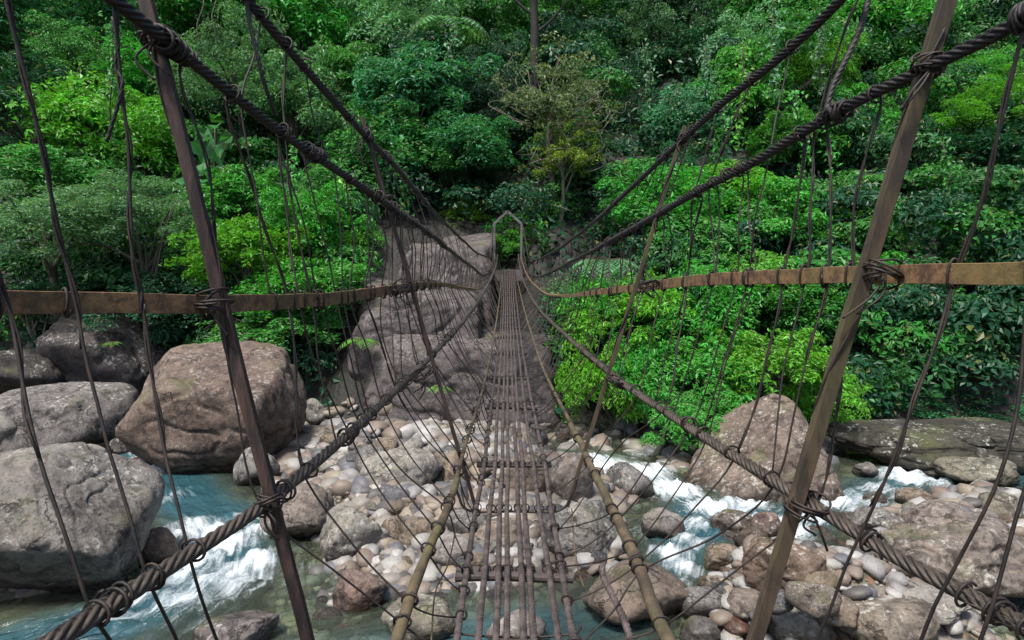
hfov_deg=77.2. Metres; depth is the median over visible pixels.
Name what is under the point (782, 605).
stone
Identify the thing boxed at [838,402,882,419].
bush
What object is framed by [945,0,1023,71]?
tree
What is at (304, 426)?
stone
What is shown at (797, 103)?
liana
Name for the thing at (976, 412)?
bush
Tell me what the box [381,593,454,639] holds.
rock
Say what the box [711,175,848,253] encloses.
bush
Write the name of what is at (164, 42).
suspension bridge
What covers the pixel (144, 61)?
tree
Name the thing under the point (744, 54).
liana
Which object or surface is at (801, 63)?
tree
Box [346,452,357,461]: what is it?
stone
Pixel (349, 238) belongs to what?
bush
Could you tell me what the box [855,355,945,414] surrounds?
bush
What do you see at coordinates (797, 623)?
boulder
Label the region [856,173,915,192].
fern
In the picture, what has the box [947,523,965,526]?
stone
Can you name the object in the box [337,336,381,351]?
fern
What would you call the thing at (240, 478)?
rock
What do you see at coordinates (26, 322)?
bush
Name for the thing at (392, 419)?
stone
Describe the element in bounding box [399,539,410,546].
stone
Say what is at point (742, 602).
rock
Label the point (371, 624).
stone
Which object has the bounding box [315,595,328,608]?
stone
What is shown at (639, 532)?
stone
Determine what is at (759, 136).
tree
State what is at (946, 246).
bush
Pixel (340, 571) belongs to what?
stone
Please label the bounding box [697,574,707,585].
stone
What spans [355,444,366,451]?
stone
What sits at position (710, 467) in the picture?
boulder
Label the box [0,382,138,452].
boulder
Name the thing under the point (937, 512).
boulder
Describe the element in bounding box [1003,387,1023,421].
bush
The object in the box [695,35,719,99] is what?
liana
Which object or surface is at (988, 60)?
tree
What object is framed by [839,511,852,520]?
stone
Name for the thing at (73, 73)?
liana
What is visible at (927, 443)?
boulder
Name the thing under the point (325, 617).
stone
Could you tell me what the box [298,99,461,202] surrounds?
tree
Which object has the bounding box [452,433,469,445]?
rock
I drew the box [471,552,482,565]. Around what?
stone
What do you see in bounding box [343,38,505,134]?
tree
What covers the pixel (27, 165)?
tree
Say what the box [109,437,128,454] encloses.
rock
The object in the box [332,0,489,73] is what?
tree
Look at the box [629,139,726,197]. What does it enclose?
tree
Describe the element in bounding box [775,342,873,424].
bush
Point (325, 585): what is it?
stone
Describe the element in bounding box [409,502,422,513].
stone
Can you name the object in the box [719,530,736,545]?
stone
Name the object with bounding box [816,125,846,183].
liana
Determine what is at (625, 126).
tree
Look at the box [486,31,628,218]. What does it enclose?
tree
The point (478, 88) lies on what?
tree
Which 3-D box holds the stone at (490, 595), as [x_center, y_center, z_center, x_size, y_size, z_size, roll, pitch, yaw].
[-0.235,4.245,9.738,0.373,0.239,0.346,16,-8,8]
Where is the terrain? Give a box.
[0,0,1023,639]
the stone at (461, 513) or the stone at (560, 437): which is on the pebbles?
the stone at (461, 513)
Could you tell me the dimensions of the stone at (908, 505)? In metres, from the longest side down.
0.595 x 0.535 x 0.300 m
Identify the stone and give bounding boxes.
[274,448,296,458]
[286,469,317,478]
[303,424,322,427]
[311,606,342,629]
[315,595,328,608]
[319,433,349,443]
[321,582,332,589]
[336,565,360,579]
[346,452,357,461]
[347,438,371,450]
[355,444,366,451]
[355,445,383,472]
[359,618,383,632]
[362,612,371,619]
[366,502,377,510]
[375,436,397,450]
[377,602,389,616]
[379,554,384,561]
[381,515,404,539]
[384,417,401,423]
[387,499,408,513]
[393,591,405,600]
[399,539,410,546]
[400,437,423,448]
[402,555,412,564]
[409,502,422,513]
[428,592,452,606]
[429,579,442,586]
[439,444,462,453]
[445,508,485,533]
[447,478,467,489]
[454,556,464,566]
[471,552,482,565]
[471,596,477,605]
[472,426,491,431]
[477,456,500,461]
[477,539,495,552]
[478,468,492,472]
[479,420,505,429]
[486,590,503,607]
[501,582,517,596]
[504,426,522,436]
[512,549,532,559]
[514,452,538,460]
[523,543,533,550]
[525,429,548,444]
[529,506,549,521]
[531,520,545,535]
[544,445,556,451]
[548,459,558,468]
[553,422,570,435]
[554,583,567,592]
[555,433,568,442]
[569,429,592,440]
[574,568,595,591]
[591,551,607,563]
[624,521,632,534]
[632,527,641,535]
[635,538,643,546]
[648,497,658,506]
[680,471,686,480]
[680,586,723,618]
[692,578,698,583]
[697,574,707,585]
[704,576,718,586]
[711,581,730,593]
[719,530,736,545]
[719,566,731,571]
[734,525,768,546]
[747,610,754,619]
[758,589,793,615]
[784,581,841,619]
[797,535,807,540]
[806,525,833,537]
[813,533,836,544]
[825,566,836,576]
[828,525,839,533]
[833,540,845,545]
[836,531,850,540]
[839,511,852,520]
[862,491,888,507]
[890,522,907,528]
[894,487,933,503]
[901,502,915,508]
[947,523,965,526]
[999,515,1013,523]
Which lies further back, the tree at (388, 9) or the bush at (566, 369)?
the tree at (388, 9)
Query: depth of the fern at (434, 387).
18.68 m
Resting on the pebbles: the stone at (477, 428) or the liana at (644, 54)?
the stone at (477, 428)
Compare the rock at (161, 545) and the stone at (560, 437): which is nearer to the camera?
the rock at (161, 545)
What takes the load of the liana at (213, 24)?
hanging from the tree at (225, 75)
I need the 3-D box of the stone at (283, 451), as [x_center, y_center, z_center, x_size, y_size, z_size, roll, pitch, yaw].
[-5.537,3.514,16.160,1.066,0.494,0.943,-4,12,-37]
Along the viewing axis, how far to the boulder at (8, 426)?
16.37 m
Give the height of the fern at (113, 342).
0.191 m
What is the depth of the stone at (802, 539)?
11.62 m
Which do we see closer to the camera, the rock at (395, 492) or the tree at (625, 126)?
the rock at (395, 492)
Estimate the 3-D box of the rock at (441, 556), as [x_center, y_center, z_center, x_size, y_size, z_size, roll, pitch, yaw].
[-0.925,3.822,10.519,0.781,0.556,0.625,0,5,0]
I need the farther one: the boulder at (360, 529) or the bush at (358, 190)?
the bush at (358, 190)
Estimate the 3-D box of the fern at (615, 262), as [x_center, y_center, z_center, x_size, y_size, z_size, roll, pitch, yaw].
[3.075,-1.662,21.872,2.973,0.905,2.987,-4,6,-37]
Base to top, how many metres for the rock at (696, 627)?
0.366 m
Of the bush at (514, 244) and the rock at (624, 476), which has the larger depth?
the bush at (514, 244)
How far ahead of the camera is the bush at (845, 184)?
23.59 m
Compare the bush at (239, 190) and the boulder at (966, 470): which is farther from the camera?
the bush at (239, 190)
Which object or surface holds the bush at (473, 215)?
on the terrain
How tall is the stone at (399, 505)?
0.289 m
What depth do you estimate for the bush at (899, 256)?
21.11 m
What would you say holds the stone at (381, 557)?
on the pebbles
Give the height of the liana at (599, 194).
3.135 m
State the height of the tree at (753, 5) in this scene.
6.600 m
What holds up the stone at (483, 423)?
on the terrain
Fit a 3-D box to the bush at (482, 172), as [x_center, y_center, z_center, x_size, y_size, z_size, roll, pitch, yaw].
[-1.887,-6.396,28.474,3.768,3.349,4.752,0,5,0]
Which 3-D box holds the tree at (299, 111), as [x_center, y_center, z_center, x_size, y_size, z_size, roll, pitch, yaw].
[-9.737,-8.499,29.211,6.732,8.030,5.286,3,6,27]
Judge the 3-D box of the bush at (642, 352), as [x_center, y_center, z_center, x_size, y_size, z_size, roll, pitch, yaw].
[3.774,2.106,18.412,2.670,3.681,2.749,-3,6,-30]
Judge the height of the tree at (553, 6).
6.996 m
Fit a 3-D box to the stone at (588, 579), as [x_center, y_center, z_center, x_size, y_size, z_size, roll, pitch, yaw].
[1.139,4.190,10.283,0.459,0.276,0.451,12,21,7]
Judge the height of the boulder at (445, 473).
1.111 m
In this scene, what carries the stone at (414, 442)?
on the pebbles
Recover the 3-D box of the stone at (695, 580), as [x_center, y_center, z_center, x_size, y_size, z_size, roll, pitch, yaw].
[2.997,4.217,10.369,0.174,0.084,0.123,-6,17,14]
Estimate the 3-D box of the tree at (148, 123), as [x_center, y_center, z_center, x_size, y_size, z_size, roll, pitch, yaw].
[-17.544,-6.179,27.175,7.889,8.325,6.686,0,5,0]
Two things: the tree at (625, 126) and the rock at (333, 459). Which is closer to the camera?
the rock at (333, 459)
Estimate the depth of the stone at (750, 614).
8.63 m
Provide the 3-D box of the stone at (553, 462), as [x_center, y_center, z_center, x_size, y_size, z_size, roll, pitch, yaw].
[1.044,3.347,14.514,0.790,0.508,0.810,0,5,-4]
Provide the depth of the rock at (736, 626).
8.58 m
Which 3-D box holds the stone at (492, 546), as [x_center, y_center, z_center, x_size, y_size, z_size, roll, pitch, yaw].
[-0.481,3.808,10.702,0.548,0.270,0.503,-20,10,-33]
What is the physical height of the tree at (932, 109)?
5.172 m
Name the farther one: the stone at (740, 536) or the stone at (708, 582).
the stone at (740, 536)
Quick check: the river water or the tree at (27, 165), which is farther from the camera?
the tree at (27, 165)
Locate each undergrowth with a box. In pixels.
[0,0,1023,411]
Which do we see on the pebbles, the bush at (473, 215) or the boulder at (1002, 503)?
the boulder at (1002, 503)
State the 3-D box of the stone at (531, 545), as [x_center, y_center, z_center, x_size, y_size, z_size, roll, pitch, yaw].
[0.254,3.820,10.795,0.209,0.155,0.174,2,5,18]
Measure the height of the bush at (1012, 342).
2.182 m
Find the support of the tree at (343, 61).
on the terrain
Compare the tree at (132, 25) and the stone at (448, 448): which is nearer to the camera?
the stone at (448, 448)
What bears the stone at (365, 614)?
on the pebbles
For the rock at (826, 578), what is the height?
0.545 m
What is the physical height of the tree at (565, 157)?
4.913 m
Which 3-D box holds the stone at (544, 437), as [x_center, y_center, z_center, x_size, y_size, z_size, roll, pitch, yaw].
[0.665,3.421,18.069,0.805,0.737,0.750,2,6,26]
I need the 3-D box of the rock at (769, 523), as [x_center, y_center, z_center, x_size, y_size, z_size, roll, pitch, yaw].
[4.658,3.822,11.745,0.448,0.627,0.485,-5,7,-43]
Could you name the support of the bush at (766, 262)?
on the terrain
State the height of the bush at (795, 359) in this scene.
4.137 m
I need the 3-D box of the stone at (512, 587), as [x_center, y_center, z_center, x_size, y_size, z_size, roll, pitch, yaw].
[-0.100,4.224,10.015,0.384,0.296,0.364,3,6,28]
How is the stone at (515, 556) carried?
on the pebbles
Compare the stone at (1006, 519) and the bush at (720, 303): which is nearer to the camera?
the stone at (1006, 519)
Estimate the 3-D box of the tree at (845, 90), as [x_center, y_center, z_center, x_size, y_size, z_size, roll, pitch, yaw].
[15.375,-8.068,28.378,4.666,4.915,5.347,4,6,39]
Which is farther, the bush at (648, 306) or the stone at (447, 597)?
the bush at (648, 306)
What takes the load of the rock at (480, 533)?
on the pebbles
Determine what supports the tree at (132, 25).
on the terrain
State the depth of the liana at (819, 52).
26.12 m
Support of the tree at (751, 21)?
on the terrain
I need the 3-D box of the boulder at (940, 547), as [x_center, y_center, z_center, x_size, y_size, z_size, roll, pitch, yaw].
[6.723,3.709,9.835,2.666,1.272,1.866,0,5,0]
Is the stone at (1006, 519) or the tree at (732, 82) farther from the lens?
the tree at (732, 82)
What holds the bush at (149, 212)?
on the terrain
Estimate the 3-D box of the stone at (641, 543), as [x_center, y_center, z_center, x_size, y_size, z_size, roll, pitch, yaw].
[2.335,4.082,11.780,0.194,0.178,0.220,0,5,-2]
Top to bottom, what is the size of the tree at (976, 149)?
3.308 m
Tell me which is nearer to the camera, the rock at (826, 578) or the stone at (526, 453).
the rock at (826, 578)
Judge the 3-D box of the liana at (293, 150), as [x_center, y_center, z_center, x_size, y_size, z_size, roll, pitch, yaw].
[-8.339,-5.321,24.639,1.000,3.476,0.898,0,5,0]
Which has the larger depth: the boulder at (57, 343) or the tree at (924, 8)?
the tree at (924, 8)
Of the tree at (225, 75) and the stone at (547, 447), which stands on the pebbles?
the stone at (547, 447)
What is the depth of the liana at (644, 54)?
31.01 m
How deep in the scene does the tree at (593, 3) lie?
40.47 m
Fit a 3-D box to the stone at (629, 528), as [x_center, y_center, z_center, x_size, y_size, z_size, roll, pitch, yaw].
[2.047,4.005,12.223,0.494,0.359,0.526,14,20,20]
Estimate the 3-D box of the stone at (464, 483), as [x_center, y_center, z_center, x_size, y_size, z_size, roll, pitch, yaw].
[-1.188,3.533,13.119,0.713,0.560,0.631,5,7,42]
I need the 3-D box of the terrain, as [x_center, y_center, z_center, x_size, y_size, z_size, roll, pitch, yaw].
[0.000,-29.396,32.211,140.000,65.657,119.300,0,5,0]
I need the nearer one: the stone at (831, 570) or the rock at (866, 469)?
the stone at (831, 570)
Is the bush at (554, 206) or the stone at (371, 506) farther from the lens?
the bush at (554, 206)
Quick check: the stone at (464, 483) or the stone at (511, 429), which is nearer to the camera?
the stone at (464, 483)
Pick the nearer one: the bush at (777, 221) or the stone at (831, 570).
the stone at (831, 570)
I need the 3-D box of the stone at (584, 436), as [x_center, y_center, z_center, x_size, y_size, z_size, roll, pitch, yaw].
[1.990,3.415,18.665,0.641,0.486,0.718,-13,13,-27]
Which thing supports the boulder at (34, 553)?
on the terrain
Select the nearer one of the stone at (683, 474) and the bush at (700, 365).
the stone at (683, 474)
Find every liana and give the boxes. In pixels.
[61,61,93,140]
[97,11,125,146]
[196,0,203,59]
[211,0,216,56]
[280,136,302,196]
[331,169,356,242]
[390,136,414,215]
[440,26,464,87]
[584,165,614,241]
[637,38,657,116]
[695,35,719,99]
[702,78,732,195]
[731,37,755,150]
[761,0,786,98]
[784,90,812,187]
[808,6,834,95]
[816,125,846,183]
[926,136,962,240]
[975,198,994,249]
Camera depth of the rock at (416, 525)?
11.07 m
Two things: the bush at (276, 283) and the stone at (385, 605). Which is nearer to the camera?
the stone at (385, 605)
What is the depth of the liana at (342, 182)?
23.68 m
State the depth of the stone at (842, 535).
11.85 m
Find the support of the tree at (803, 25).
on the terrain
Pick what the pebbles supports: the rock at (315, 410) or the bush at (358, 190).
the rock at (315, 410)
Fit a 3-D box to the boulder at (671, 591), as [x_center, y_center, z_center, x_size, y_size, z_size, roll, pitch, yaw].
[1.756,3.961,9.253,1.534,0.919,1.202,-4,6,-35]
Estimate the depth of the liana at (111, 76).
24.26 m
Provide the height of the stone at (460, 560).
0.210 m
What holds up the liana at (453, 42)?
hanging from the tree at (388, 79)
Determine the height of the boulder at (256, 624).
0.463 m
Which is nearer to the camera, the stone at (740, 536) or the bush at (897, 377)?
the stone at (740, 536)
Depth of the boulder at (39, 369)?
20.57 m
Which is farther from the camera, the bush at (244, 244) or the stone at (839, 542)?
the bush at (244, 244)
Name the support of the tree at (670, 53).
on the terrain
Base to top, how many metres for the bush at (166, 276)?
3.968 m
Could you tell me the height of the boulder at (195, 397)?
3.800 m
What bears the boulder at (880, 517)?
on the pebbles
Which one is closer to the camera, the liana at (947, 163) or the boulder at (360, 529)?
the boulder at (360, 529)
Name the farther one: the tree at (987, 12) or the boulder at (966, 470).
the tree at (987, 12)
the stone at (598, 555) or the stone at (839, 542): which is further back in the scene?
the stone at (839, 542)
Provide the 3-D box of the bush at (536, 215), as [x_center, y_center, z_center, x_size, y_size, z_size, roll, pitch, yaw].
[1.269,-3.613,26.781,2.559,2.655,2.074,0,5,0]
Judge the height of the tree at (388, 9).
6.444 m
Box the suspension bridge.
[0,0,1023,639]
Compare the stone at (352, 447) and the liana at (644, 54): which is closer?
the stone at (352, 447)
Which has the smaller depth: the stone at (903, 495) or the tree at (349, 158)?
the stone at (903, 495)
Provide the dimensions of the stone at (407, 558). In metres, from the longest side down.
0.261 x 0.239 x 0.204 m
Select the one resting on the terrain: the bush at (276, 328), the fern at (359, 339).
the bush at (276, 328)
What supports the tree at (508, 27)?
on the terrain
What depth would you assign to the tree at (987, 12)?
33.86 m
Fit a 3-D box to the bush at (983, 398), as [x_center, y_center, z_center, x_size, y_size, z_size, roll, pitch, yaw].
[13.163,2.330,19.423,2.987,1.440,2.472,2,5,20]
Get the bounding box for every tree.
[0,0,140,87]
[0,48,122,226]
[0,70,190,242]
[0,143,155,267]
[6,10,150,156]
[48,0,220,94]
[90,30,242,173]
[136,0,289,126]
[147,0,308,162]
[194,0,381,123]
[232,42,355,196]
[287,33,388,120]
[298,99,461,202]
[306,0,403,46]
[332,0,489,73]
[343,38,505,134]
[353,86,519,208]
[430,28,538,170]
[443,0,545,69]
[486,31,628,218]
[506,0,579,55]
[514,0,567,139]
[515,111,611,225]
[545,0,637,19]
[562,3,672,61]
[588,39,668,106]
[595,88,665,137]
[616,0,720,51]
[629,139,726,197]
[635,70,779,147]
[644,21,714,89]
[677,0,745,31]
[687,40,808,117]
[696,0,811,79]
[707,0,833,39]
[733,0,869,160]
[738,106,870,174]
[752,28,867,107]
[780,0,965,73]
[818,82,916,164]
[882,77,977,142]
[885,160,963,206]
[891,44,1023,98]
[922,61,1023,166]
[923,117,1023,175]
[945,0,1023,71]
[955,0,1020,32]
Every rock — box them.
[87,444,107,452]
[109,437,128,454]
[137,527,178,570]
[233,447,279,488]
[305,398,324,424]
[318,452,346,472]
[347,233,561,429]
[377,484,409,500]
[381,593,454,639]
[401,516,448,540]
[432,533,477,565]
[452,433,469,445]
[474,518,523,546]
[486,609,545,639]
[606,461,654,498]
[679,615,720,639]
[710,509,752,532]
[723,617,749,636]
[727,587,758,621]
[750,511,780,537]
[802,571,840,590]
[818,595,859,628]
[852,462,878,476]
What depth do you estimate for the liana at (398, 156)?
25.59 m
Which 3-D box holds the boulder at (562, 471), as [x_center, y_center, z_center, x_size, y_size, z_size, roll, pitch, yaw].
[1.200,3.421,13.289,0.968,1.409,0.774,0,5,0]
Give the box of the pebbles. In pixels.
[260,397,1023,639]
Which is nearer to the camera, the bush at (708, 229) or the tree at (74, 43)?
the bush at (708, 229)
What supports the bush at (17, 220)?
on the terrain
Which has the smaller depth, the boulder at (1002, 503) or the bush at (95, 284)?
the boulder at (1002, 503)
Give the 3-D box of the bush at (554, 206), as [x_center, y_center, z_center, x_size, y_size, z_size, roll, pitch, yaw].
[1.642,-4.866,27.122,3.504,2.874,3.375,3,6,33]
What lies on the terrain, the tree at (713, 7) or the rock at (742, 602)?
the tree at (713, 7)
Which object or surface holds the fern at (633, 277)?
on the bush at (605, 284)
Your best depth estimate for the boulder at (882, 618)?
8.12 m
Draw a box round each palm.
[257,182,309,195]
[400,14,495,54]
[737,208,793,222]
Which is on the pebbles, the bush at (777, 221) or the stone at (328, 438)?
the stone at (328, 438)
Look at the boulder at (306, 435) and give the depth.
16.86 m
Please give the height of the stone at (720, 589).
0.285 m
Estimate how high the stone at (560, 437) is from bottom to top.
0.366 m
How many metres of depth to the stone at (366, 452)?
14.72 m
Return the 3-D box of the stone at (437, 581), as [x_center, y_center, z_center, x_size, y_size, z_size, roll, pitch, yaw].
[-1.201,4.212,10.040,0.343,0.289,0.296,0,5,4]
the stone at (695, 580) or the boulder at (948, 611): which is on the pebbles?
the boulder at (948, 611)
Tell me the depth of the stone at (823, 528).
12.01 m
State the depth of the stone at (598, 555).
10.46 m
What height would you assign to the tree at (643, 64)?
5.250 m
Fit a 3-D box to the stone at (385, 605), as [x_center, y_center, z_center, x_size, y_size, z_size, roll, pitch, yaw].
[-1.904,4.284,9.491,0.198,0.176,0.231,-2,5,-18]
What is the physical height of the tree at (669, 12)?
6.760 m
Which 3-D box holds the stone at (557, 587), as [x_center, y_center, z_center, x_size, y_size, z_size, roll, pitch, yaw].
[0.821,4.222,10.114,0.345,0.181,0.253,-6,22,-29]
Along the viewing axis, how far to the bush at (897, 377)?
18.75 m
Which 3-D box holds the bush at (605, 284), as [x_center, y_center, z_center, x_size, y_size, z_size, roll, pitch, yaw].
[2.882,0.750,20.403,2.649,5.023,3.655,-5,7,-42]
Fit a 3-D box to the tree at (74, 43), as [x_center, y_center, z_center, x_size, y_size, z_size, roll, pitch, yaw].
[-20.929,-10.436,31.914,6.680,8.803,6.266,-4,6,-35]
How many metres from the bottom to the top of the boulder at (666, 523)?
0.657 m
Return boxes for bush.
[0,175,155,322]
[2,264,101,344]
[17,165,199,328]
[21,259,131,317]
[82,263,238,347]
[157,163,318,270]
[158,212,323,340]
[195,308,347,350]
[217,257,373,385]
[251,178,388,265]
[317,219,384,274]
[326,176,414,207]
[436,146,509,195]
[438,197,493,227]
[495,229,529,260]
[503,169,591,226]
[517,203,556,233]
[547,267,657,409]
[550,266,727,416]
[553,326,649,431]
[585,156,748,251]
[602,331,694,437]
[627,328,764,438]
[629,258,765,356]
[638,382,744,452]
[645,212,765,274]
[652,159,808,213]
[693,250,835,319]
[694,315,865,406]
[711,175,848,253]
[741,283,865,339]
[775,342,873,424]
[791,174,918,261]
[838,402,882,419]
[847,356,908,404]
[849,250,917,305]
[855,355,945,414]
[870,392,957,419]
[901,230,1000,293]
[914,284,984,333]
[921,378,1010,412]
[953,397,1019,422]
[975,200,1023,248]
[997,326,1021,353]
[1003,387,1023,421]
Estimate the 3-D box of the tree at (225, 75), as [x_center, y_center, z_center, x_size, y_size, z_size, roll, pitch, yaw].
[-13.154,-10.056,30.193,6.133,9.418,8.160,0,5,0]
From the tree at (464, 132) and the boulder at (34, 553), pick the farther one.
the tree at (464, 132)
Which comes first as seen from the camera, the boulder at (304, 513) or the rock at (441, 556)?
the rock at (441, 556)
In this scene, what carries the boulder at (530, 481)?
on the pebbles
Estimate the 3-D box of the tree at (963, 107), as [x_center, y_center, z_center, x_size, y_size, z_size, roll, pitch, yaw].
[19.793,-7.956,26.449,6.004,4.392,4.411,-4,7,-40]
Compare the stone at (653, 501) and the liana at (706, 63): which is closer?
the stone at (653, 501)
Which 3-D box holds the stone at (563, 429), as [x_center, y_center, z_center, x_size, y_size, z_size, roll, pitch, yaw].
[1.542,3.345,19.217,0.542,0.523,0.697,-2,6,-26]
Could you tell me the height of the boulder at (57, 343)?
4.131 m
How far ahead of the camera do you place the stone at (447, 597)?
9.66 m
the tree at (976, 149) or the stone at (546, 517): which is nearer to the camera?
the stone at (546, 517)
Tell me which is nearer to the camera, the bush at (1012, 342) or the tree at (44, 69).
the bush at (1012, 342)
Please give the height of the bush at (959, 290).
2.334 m
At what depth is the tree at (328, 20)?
34.67 m
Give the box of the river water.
[0,420,1023,639]
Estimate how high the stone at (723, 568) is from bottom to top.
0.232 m
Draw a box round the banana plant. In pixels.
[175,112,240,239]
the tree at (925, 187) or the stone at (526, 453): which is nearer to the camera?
the stone at (526, 453)
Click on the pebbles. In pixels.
(345, 479)
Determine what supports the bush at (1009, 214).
on the terrain
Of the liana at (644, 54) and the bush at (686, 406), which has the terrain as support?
the bush at (686, 406)
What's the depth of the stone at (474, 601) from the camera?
9.67 m
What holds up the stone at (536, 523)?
on the pebbles
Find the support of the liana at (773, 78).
hanging from the tree at (803, 25)
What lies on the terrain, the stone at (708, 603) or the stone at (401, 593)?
the stone at (401, 593)
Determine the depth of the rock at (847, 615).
8.13 m
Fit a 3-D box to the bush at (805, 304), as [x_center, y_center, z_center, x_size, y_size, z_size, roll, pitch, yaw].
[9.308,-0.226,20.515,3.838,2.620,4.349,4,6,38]
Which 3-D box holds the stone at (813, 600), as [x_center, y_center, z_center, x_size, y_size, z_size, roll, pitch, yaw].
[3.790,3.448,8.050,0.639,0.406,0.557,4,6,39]
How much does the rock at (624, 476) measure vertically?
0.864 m
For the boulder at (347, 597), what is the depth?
9.34 m
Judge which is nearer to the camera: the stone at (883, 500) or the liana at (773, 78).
the stone at (883, 500)
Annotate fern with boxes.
[99,341,125,349]
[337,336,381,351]
[424,384,454,396]
[560,258,638,283]
[623,276,678,290]
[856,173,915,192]
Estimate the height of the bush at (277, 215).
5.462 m
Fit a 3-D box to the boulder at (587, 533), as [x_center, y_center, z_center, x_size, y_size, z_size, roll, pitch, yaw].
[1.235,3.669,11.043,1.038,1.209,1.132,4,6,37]
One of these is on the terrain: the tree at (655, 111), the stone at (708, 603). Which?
the tree at (655, 111)
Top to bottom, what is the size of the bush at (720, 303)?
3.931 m
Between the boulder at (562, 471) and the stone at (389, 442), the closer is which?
the boulder at (562, 471)
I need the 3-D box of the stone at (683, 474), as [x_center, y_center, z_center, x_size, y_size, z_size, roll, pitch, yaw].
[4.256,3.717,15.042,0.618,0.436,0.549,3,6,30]
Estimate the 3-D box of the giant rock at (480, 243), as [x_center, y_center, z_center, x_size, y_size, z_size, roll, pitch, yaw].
[-2.007,0.751,22.851,8.244,7.974,7.600,0,5,0]
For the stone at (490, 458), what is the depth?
14.39 m
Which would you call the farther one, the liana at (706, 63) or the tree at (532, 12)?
the tree at (532, 12)
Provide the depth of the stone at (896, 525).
11.27 m
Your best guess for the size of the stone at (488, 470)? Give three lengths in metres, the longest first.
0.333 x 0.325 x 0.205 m
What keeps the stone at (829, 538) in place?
in the river water
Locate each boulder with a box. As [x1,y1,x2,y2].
[0,349,65,393]
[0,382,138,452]
[0,407,16,440]
[0,442,165,597]
[36,313,167,394]
[115,341,306,484]
[192,609,278,639]
[259,481,334,542]
[286,426,332,448]
[319,505,389,561]
[332,568,386,614]
[359,447,442,485]
[432,450,468,482]
[496,453,548,491]
[545,501,616,556]
[548,452,592,501]
[583,560,688,624]
[641,507,685,538]
[683,393,848,510]
[703,542,739,571]
[742,536,826,590]
[767,607,835,639]
[826,417,1023,478]
[842,596,939,639]
[850,506,904,530]
[871,524,1023,597]
[899,499,1008,532]
[902,581,971,624]
[933,456,1020,486]
[978,492,1023,518]
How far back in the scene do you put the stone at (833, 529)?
12.22 m
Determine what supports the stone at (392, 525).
on the terrain
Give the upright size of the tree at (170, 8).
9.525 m
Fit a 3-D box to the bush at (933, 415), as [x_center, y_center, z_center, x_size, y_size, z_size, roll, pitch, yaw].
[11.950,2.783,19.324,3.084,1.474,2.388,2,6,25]
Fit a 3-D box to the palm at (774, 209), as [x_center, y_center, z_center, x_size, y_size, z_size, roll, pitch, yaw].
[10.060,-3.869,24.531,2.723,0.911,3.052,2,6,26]
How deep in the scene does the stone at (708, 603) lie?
8.95 m
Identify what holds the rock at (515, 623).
in the river water
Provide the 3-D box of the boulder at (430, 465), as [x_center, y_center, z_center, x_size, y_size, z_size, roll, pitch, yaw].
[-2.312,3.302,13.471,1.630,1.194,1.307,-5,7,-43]
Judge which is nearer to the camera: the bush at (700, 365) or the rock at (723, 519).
the rock at (723, 519)
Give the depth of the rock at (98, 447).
14.49 m
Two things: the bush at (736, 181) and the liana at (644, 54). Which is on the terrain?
the bush at (736, 181)
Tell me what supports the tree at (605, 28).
on the terrain
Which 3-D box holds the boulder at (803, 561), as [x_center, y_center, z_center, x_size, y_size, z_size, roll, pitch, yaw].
[3.816,3.520,9.010,1.044,0.796,0.720,5,7,43]
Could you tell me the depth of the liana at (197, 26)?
27.94 m
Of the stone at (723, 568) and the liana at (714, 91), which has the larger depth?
the liana at (714, 91)
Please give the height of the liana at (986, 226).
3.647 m
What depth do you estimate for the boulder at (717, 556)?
10.44 m
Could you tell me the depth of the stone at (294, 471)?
14.53 m
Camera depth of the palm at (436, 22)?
30.72 m

